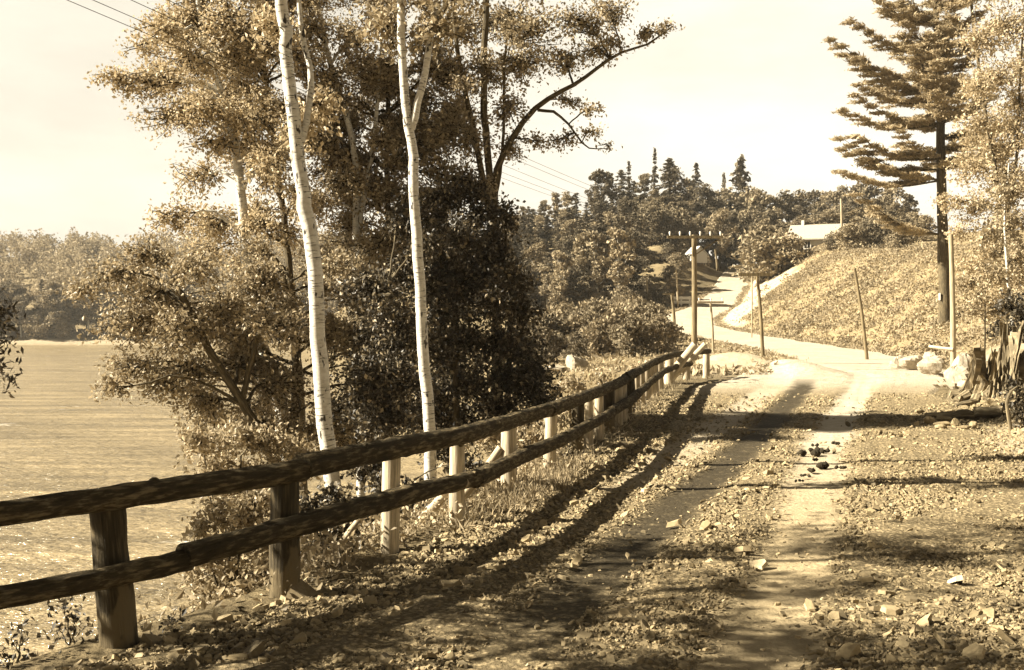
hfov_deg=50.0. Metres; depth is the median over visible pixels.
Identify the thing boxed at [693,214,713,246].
broadleaf tree
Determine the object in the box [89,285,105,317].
broadleaf tree
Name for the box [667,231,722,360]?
telegraph pole
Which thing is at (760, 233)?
broadleaf tree
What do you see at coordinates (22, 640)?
weed
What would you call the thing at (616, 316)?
bush
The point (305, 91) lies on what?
telegraph wire
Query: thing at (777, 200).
broadleaf tree
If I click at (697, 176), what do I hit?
spruce tree
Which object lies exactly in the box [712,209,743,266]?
broadleaf tree
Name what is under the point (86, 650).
ground
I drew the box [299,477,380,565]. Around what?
shrub
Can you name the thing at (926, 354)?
boulder
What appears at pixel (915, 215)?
bush
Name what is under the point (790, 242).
bush
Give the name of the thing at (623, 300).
bush
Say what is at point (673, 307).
telegraph pole
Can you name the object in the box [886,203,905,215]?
broadleaf tree
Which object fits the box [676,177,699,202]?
broadleaf tree
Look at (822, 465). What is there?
dung clod
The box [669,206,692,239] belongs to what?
broadleaf tree
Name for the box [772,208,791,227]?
broadleaf tree
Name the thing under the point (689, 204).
broadleaf tree
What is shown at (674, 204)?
broadleaf tree
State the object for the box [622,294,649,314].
bush
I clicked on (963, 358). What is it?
boulder
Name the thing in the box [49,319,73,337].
bush
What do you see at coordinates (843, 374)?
road
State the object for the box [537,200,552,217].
broadleaf tree
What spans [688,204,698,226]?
broadleaf tree
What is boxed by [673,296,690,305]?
barrier
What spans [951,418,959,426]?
stone
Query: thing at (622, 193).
spruce tree
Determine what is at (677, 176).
broadleaf tree
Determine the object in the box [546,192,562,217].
broadleaf tree
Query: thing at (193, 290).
broadleaf tree
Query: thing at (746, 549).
stone
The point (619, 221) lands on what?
broadleaf tree
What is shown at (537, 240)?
broadleaf tree
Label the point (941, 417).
stone
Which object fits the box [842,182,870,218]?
broadleaf tree
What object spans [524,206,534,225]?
spruce tree
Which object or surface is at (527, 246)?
spruce tree
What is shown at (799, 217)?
broadleaf tree
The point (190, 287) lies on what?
broadleaf tree
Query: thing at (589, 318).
bush
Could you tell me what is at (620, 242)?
broadleaf tree
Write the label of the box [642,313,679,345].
bush
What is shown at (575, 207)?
spruce tree
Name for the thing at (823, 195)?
broadleaf tree
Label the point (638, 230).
spruce tree
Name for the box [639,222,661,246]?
bush
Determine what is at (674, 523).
stone
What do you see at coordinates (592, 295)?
bush
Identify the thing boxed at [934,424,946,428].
stone
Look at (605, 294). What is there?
bush
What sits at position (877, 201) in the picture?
broadleaf tree
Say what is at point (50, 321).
bush
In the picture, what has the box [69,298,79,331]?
broadleaf tree
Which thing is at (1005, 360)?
stump
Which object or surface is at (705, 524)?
stone
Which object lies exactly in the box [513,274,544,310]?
spruce tree
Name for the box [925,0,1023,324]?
hill tree
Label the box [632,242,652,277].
spruce tree
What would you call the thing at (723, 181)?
spruce tree
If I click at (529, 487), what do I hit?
verge grass
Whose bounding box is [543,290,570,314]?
bush
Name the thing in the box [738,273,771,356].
telegraph pole
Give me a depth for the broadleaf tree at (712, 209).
143.73 m
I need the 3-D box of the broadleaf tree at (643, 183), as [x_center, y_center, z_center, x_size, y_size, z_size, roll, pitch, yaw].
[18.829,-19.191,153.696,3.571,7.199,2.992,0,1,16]
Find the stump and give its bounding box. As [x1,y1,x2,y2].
[946,320,1023,406]
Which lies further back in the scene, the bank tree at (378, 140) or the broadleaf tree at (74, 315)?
the broadleaf tree at (74, 315)
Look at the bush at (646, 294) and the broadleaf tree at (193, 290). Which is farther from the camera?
the broadleaf tree at (193, 290)
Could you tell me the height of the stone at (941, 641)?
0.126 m
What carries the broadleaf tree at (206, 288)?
on the ground at (86, 650)
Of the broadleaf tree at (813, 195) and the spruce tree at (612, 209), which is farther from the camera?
the broadleaf tree at (813, 195)
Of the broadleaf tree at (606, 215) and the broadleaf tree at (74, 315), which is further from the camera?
the broadleaf tree at (74, 315)
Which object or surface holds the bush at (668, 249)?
on the ground at (86, 650)
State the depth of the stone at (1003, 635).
6.20 m
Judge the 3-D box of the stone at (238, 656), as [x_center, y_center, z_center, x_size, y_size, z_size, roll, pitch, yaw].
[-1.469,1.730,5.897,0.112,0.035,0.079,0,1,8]
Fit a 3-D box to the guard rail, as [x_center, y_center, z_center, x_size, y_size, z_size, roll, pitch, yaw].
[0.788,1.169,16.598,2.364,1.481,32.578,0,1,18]
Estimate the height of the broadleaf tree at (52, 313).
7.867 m
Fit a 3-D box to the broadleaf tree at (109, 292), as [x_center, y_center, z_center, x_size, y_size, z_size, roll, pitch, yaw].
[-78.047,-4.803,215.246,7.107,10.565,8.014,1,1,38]
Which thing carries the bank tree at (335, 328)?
on the ground at (86, 650)
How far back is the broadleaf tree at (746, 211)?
141.47 m
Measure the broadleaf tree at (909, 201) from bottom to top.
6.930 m
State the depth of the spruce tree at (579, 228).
128.85 m
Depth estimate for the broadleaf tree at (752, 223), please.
132.36 m
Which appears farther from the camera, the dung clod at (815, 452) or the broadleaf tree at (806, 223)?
the broadleaf tree at (806, 223)
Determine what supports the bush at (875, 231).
on the ground at (86, 650)
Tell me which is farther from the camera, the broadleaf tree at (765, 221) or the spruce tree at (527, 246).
the broadleaf tree at (765, 221)
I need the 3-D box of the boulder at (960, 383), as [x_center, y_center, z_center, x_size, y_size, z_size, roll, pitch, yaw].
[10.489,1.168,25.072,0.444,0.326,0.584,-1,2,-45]
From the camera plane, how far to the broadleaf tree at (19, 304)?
211.91 m
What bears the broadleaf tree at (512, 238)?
on the ground at (86, 650)
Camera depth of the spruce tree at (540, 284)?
100.32 m
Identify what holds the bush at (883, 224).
on the ground at (86, 650)
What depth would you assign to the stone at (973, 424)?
17.73 m
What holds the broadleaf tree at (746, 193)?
on the ground at (86, 650)
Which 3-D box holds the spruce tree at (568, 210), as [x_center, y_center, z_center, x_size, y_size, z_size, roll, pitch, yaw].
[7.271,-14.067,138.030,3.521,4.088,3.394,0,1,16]
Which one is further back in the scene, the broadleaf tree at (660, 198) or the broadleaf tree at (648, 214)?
the broadleaf tree at (660, 198)
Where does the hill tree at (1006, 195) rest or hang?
on the ground at (86, 650)
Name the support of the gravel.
on the road
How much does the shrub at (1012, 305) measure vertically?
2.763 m
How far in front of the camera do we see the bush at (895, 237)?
85.89 m
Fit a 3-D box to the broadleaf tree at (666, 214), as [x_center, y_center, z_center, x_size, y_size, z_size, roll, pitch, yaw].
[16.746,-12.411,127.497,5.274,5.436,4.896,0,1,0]
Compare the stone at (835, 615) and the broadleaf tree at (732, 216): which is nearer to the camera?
the stone at (835, 615)
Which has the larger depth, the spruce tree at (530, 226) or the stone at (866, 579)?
the spruce tree at (530, 226)
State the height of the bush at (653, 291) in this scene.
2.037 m
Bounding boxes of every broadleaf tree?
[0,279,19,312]
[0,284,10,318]
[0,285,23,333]
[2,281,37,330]
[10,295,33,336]
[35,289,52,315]
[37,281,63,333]
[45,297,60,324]
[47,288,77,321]
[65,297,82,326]
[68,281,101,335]
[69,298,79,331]
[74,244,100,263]
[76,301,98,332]
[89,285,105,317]
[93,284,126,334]
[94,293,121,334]
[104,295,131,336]
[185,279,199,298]
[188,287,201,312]
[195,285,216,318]
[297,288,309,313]
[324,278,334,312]
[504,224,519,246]
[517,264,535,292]
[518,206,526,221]
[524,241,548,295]
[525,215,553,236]
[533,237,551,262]
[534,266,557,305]
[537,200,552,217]
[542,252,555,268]
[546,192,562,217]
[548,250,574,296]
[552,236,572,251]
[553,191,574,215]
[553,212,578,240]
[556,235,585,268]
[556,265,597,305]
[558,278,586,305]
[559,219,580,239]
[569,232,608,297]
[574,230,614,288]
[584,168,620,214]
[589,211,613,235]
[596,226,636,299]
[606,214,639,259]
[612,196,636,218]
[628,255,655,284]
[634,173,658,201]
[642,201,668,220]
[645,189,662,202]
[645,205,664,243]
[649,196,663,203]
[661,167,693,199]
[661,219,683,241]
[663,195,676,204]
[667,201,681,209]
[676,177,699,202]
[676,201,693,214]
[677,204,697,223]
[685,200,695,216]
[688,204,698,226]
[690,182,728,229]
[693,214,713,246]
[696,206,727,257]
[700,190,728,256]
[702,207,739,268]
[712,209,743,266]
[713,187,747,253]
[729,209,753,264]
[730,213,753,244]
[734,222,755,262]
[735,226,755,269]
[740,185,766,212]
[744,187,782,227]
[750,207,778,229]
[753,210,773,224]
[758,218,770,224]
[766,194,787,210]
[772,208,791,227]
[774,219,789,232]
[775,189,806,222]
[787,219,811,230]
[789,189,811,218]
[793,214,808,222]
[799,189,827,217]
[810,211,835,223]
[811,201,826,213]
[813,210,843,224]
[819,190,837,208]
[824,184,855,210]
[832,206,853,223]
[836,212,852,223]
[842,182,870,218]
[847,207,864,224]
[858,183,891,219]
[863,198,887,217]
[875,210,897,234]
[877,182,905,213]
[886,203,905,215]
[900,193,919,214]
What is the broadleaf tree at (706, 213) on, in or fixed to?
on the ground at (86, 650)
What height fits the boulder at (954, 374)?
0.758 m
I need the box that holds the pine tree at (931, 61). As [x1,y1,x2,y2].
[821,0,1023,324]
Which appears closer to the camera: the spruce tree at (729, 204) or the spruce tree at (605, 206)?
the spruce tree at (605, 206)
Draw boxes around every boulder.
[546,364,567,372]
[566,355,588,371]
[889,355,904,368]
[898,355,922,369]
[917,355,944,374]
[923,351,937,357]
[943,363,968,388]
[951,352,971,371]
[957,380,964,387]
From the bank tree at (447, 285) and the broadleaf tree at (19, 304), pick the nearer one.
the bank tree at (447, 285)
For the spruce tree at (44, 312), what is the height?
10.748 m
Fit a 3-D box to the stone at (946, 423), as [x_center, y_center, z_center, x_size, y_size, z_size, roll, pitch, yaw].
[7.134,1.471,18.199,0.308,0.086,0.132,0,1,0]
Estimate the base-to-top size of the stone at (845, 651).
0.104 m
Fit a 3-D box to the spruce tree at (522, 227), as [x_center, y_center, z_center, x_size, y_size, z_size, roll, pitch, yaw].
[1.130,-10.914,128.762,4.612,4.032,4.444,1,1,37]
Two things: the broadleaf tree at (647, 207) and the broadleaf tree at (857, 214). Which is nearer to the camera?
the broadleaf tree at (857, 214)
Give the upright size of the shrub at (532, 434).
1.348 m
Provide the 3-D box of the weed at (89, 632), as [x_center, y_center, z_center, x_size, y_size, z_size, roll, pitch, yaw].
[-2.194,1.800,6.442,0.658,0.420,0.392,0,1,-15]
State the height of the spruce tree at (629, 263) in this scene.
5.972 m
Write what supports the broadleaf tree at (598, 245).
on the ground at (86, 650)
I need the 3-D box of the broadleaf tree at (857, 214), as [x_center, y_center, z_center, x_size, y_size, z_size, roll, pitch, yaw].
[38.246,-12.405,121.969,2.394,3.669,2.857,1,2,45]
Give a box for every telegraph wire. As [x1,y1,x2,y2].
[67,0,669,231]
[93,0,675,230]
[131,0,674,227]
[168,0,706,230]
[187,0,716,230]
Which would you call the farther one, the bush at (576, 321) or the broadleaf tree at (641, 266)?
the broadleaf tree at (641, 266)
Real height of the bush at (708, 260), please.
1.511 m
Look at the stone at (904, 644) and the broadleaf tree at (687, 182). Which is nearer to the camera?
the stone at (904, 644)
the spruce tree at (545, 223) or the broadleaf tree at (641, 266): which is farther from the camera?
the spruce tree at (545, 223)
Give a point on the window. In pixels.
(807, 245)
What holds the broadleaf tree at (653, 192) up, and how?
on the ground at (86, 650)
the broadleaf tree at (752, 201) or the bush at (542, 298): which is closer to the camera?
the bush at (542, 298)
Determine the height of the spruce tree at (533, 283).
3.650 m
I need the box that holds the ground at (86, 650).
[0,228,1023,669]
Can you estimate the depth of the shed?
119.77 m
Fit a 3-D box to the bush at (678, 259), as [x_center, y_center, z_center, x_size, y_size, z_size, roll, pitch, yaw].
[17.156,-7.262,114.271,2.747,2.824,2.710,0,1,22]
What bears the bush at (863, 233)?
on the ground at (86, 650)
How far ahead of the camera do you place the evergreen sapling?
8.02 m
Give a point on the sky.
(757, 80)
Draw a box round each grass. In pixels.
[378,373,722,558]
[460,237,1023,436]
[664,284,949,387]
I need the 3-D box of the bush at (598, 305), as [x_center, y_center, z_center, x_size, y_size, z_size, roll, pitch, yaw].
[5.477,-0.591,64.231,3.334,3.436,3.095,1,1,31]
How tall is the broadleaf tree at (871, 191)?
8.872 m
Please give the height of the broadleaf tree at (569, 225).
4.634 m
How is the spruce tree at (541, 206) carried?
on the ground at (86, 650)
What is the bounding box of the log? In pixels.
[924,406,1002,419]
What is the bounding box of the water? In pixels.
[0,344,448,664]
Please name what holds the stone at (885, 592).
on the road
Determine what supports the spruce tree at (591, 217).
on the ground at (86, 650)
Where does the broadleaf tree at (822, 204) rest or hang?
on the ground at (86, 650)
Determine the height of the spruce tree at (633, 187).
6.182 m
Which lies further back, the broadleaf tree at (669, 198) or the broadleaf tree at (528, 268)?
the broadleaf tree at (669, 198)
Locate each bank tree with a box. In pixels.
[54,226,313,470]
[83,0,323,460]
[121,225,433,574]
[134,0,353,571]
[280,0,415,548]
[292,0,493,435]
[324,187,461,538]
[390,160,513,469]
[416,0,684,481]
[448,191,568,456]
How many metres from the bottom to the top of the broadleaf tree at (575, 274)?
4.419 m
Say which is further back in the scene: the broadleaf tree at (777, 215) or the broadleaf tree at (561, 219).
the broadleaf tree at (777, 215)
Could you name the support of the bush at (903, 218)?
on the ground at (86, 650)
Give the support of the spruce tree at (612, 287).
on the ground at (86, 650)
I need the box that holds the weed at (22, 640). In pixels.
[0,610,61,668]
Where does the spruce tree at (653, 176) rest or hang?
on the ground at (86, 650)
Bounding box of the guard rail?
[0,342,710,648]
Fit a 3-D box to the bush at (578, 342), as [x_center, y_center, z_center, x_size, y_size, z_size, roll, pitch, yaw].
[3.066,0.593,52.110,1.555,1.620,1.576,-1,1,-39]
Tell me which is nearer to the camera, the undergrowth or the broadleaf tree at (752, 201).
the undergrowth
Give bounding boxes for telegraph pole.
[663,293,675,323]
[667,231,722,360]
[675,270,678,307]
[698,298,723,351]
[714,249,718,270]
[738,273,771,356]
[751,276,752,337]
[840,198,842,231]
[853,268,868,358]
[948,234,955,366]
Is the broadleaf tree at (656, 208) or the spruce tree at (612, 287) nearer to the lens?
the spruce tree at (612, 287)
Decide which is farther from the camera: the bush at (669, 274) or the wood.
the wood
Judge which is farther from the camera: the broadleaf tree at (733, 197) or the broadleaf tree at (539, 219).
the broadleaf tree at (733, 197)
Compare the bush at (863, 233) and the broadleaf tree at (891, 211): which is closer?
the bush at (863, 233)
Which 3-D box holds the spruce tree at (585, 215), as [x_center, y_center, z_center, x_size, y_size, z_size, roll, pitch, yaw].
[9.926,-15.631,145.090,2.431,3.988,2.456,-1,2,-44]
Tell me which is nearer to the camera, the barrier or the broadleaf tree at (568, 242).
the barrier
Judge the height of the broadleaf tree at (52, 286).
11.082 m
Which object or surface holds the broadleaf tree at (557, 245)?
on the ground at (86, 650)
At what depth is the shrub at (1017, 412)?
16.96 m
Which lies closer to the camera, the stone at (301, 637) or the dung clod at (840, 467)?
the stone at (301, 637)
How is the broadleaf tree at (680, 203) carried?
on the ground at (86, 650)
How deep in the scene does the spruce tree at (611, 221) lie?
128.09 m
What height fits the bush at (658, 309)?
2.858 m
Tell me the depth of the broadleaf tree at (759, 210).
144.91 m
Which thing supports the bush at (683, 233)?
on the ground at (86, 650)
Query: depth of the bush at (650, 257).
117.89 m
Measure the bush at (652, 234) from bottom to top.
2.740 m
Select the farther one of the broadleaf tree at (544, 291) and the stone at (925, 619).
the broadleaf tree at (544, 291)
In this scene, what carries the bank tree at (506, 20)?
on the ground at (86, 650)
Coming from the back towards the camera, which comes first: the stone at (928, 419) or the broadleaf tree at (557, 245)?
the broadleaf tree at (557, 245)
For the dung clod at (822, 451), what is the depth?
14.77 m
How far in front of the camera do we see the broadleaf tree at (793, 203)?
154.29 m
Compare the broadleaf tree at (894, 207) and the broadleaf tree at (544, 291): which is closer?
the broadleaf tree at (544, 291)
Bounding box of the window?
[804,241,809,247]
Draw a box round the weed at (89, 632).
[80,607,195,643]
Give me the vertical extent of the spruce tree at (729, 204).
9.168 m
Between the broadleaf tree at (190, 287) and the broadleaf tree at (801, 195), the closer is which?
the broadleaf tree at (801, 195)
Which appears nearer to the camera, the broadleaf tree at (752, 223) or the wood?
the broadleaf tree at (752, 223)
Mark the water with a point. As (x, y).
(61, 430)
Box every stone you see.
[226,653,247,659]
[292,631,306,643]
[331,606,342,617]
[362,595,377,606]
[438,579,452,586]
[487,565,505,568]
[666,518,681,526]
[699,520,711,529]
[733,546,751,553]
[750,559,767,569]
[803,599,814,611]
[828,611,840,622]
[834,642,860,661]
[857,576,873,581]
[878,590,895,594]
[880,604,900,615]
[894,640,909,648]
[914,409,923,413]
[916,613,931,625]
[923,416,934,423]
[933,421,950,425]
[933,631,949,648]
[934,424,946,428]
[936,415,951,420]
[947,575,962,582]
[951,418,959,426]
[957,425,971,428]
[962,642,985,659]
[969,421,976,428]
[981,607,994,618]
[995,562,1007,571]
[997,628,1014,644]
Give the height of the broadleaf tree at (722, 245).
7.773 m
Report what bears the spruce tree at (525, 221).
on the ground at (86, 650)
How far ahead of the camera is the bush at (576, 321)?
56.22 m
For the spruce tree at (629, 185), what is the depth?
155.49 m
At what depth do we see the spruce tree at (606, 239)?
105.44 m
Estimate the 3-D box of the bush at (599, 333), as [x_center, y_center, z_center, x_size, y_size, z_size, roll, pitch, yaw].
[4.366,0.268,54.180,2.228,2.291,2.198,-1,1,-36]
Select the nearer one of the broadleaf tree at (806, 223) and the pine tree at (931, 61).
the pine tree at (931, 61)
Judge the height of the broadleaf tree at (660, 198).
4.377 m
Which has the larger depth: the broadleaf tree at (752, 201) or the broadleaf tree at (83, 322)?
the broadleaf tree at (83, 322)
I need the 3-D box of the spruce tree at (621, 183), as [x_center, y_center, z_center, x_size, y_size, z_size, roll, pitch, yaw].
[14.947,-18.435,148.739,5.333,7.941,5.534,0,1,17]
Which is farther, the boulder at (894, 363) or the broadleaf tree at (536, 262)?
the broadleaf tree at (536, 262)
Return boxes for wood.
[0,210,593,326]
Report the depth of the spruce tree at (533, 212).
146.32 m
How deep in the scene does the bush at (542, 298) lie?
99.40 m
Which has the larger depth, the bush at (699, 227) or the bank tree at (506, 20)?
the bush at (699, 227)
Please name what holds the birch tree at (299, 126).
on the ground at (86, 650)
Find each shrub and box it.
[170,414,337,573]
[170,488,307,614]
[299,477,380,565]
[339,448,491,533]
[465,397,577,468]
[546,365,616,425]
[955,258,1013,356]
[984,281,1023,340]
[992,375,1023,431]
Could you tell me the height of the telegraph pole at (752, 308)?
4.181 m
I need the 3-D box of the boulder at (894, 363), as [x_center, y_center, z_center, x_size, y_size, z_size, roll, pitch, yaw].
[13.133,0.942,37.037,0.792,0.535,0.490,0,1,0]
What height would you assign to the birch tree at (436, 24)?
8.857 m
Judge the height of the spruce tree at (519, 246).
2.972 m
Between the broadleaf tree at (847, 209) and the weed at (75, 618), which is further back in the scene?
the broadleaf tree at (847, 209)
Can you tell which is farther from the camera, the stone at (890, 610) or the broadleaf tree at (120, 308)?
the broadleaf tree at (120, 308)
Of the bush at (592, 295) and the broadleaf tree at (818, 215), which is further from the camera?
the broadleaf tree at (818, 215)
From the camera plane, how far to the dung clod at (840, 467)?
13.15 m
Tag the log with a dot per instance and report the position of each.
(975, 413)
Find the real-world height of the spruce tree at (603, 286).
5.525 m
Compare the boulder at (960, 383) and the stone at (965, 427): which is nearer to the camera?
the stone at (965, 427)
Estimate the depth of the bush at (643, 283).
102.39 m
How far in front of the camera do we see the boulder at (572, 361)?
43.77 m
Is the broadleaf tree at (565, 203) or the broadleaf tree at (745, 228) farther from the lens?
the broadleaf tree at (565, 203)
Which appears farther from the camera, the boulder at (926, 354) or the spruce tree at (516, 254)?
the spruce tree at (516, 254)
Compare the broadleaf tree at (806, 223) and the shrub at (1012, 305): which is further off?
the broadleaf tree at (806, 223)
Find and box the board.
[928,345,953,350]
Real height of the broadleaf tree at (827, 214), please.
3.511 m
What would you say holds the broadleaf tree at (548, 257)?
on the ground at (86, 650)
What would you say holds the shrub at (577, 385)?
on the ground at (86, 650)
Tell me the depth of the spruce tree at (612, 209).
138.08 m
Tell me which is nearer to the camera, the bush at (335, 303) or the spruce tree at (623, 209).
the spruce tree at (623, 209)
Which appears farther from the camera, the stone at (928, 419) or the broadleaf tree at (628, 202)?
the broadleaf tree at (628, 202)
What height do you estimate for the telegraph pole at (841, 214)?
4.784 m
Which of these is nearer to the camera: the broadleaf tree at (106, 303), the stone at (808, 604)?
the stone at (808, 604)
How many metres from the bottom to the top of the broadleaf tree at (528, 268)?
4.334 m
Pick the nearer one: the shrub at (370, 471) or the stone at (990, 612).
the stone at (990, 612)
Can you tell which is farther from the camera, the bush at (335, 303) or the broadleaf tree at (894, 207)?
the bush at (335, 303)
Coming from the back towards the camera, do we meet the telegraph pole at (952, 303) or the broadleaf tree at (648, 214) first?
the broadleaf tree at (648, 214)
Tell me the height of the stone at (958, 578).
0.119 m
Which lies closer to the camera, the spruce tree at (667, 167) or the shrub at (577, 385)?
the shrub at (577, 385)
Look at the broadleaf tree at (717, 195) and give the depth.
169.54 m
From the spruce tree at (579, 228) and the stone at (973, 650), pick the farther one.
the spruce tree at (579, 228)
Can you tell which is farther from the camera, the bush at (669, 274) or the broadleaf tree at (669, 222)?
the broadleaf tree at (669, 222)
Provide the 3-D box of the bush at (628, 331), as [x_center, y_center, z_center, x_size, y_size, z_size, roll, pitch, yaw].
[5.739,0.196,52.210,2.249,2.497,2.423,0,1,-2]
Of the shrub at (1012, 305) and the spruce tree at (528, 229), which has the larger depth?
the spruce tree at (528, 229)
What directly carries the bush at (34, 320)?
on the ground at (86, 650)
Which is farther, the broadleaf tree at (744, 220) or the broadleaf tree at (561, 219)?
the broadleaf tree at (744, 220)
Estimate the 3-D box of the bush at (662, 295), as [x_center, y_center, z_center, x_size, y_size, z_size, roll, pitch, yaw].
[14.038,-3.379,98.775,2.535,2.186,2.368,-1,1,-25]
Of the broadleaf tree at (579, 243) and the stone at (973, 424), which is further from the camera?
the broadleaf tree at (579, 243)
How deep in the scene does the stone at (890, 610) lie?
6.79 m
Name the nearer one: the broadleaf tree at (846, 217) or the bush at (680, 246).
the bush at (680, 246)
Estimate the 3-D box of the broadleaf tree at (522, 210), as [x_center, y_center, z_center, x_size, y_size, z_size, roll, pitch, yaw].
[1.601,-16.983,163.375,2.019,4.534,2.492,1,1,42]
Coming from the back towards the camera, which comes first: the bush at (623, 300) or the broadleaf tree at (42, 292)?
the broadleaf tree at (42, 292)
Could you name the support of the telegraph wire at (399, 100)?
attached to the telegraph pole at (694, 292)
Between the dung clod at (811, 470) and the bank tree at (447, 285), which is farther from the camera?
the bank tree at (447, 285)
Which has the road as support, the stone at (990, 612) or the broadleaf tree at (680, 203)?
the stone at (990, 612)
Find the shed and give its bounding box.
[685,246,708,263]
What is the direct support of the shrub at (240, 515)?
on the ground at (86, 650)
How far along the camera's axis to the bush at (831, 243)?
97.58 m
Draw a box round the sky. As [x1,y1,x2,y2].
[0,0,1023,264]
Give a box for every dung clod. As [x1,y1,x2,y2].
[797,448,820,456]
[807,467,815,472]
[808,446,829,453]
[816,461,828,469]
[834,465,846,468]
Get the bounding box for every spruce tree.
[33,279,44,310]
[39,283,54,328]
[509,240,522,265]
[511,225,526,246]
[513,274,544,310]
[516,238,523,261]
[517,224,535,246]
[519,216,538,238]
[520,227,533,261]
[520,233,534,264]
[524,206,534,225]
[525,236,533,270]
[525,270,539,302]
[526,209,538,228]
[529,279,544,307]
[536,215,555,241]
[536,225,551,245]
[537,203,544,237]
[547,210,559,233]
[550,224,560,247]
[556,207,575,235]
[571,193,582,223]
[573,217,587,248]
[580,202,593,230]
[582,190,602,228]
[584,213,606,276]
[587,209,604,231]
[594,235,610,291]
[600,202,608,212]
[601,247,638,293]
[604,219,614,238]
[605,279,615,301]
[608,170,637,217]
[608,203,617,218]
[609,249,644,298]
[616,191,626,212]
[618,201,629,223]
[620,202,628,231]
[624,161,634,196]
[626,193,633,212]
[629,205,653,261]
[630,181,637,198]
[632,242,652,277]
[635,194,646,202]
[649,147,658,189]
[654,158,687,206]
[691,163,702,225]
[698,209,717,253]
[717,202,739,264]
[718,172,725,258]
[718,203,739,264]
[729,154,751,194]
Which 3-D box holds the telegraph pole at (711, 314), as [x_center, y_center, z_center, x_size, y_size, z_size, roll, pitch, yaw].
[9.397,-0.278,51.962,1.223,2.960,0.206,0,1,0]
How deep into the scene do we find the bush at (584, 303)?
68.64 m
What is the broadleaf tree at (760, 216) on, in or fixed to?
on the ground at (86, 650)
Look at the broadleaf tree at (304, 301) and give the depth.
219.97 m
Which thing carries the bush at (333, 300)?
on the ground at (86, 650)
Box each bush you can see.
[0,321,13,337]
[19,311,51,338]
[37,313,78,337]
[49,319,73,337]
[55,324,71,338]
[90,317,111,336]
[325,294,343,311]
[326,288,345,307]
[523,325,562,362]
[527,311,570,354]
[538,291,554,307]
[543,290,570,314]
[545,302,589,350]
[550,302,590,316]
[561,331,590,356]
[570,297,597,317]
[579,288,600,301]
[579,317,619,355]
[582,310,603,330]
[585,296,614,325]
[594,302,651,354]
[595,290,611,301]
[607,295,632,306]
[609,313,652,356]
[610,285,639,303]
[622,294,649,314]
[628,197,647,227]
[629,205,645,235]
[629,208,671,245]
[629,276,651,292]
[629,302,671,327]
[636,289,656,302]
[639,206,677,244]
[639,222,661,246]
[641,315,683,354]
[642,229,661,244]
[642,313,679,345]
[643,249,659,262]
[643,286,660,299]
[655,288,678,303]
[657,241,677,261]
[657,280,686,305]
[658,264,679,280]
[666,219,698,248]
[667,252,689,274]
[668,218,695,245]
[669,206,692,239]
[673,240,689,259]
[689,218,703,242]
[703,255,711,264]
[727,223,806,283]
[741,228,814,274]
[823,233,843,250]
[829,222,868,250]
[842,225,873,245]
[858,218,891,245]
[873,213,894,234]
[882,213,921,244]
[883,231,911,247]
[906,211,921,221]
[913,214,936,241]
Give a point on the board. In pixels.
(941, 347)
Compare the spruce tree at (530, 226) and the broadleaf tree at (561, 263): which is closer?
the broadleaf tree at (561, 263)
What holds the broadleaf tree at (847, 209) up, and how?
on the ground at (86, 650)
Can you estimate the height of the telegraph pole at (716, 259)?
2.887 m
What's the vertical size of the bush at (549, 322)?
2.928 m
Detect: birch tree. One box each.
[241,0,351,553]
[351,0,490,506]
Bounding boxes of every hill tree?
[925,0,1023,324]
[958,160,1023,334]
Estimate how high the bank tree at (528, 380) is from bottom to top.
5.165 m
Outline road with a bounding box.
[191,268,1023,669]
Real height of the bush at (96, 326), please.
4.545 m
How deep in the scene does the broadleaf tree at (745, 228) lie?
130.22 m
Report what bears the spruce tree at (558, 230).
on the ground at (86, 650)
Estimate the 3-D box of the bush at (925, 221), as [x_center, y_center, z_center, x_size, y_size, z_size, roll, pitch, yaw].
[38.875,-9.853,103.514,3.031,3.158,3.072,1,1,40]
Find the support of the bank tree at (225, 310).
on the ground at (86, 650)
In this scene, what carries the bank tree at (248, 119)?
on the ground at (86, 650)
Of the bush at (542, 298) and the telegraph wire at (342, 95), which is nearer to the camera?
the telegraph wire at (342, 95)
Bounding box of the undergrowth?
[76,394,661,641]
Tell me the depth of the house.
110.57 m
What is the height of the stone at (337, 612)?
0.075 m
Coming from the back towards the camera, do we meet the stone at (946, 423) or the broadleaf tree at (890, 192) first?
the broadleaf tree at (890, 192)
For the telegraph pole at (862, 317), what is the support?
on the ground at (86, 650)
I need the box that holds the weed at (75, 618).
[36,596,93,649]
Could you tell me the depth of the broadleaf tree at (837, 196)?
165.82 m
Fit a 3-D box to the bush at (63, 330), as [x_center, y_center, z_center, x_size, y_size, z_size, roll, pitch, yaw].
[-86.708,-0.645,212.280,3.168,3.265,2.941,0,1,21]
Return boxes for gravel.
[43,387,1023,669]
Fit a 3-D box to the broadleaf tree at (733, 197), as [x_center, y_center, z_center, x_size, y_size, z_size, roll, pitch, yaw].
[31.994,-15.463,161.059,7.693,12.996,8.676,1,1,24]
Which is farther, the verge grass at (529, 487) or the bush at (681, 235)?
the bush at (681, 235)
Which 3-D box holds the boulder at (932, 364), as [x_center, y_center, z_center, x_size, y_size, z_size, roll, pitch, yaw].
[12.962,0.968,33.973,0.840,0.668,0.704,0,1,0]
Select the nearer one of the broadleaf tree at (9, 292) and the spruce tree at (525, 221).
the spruce tree at (525, 221)
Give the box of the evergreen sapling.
[0,288,26,397]

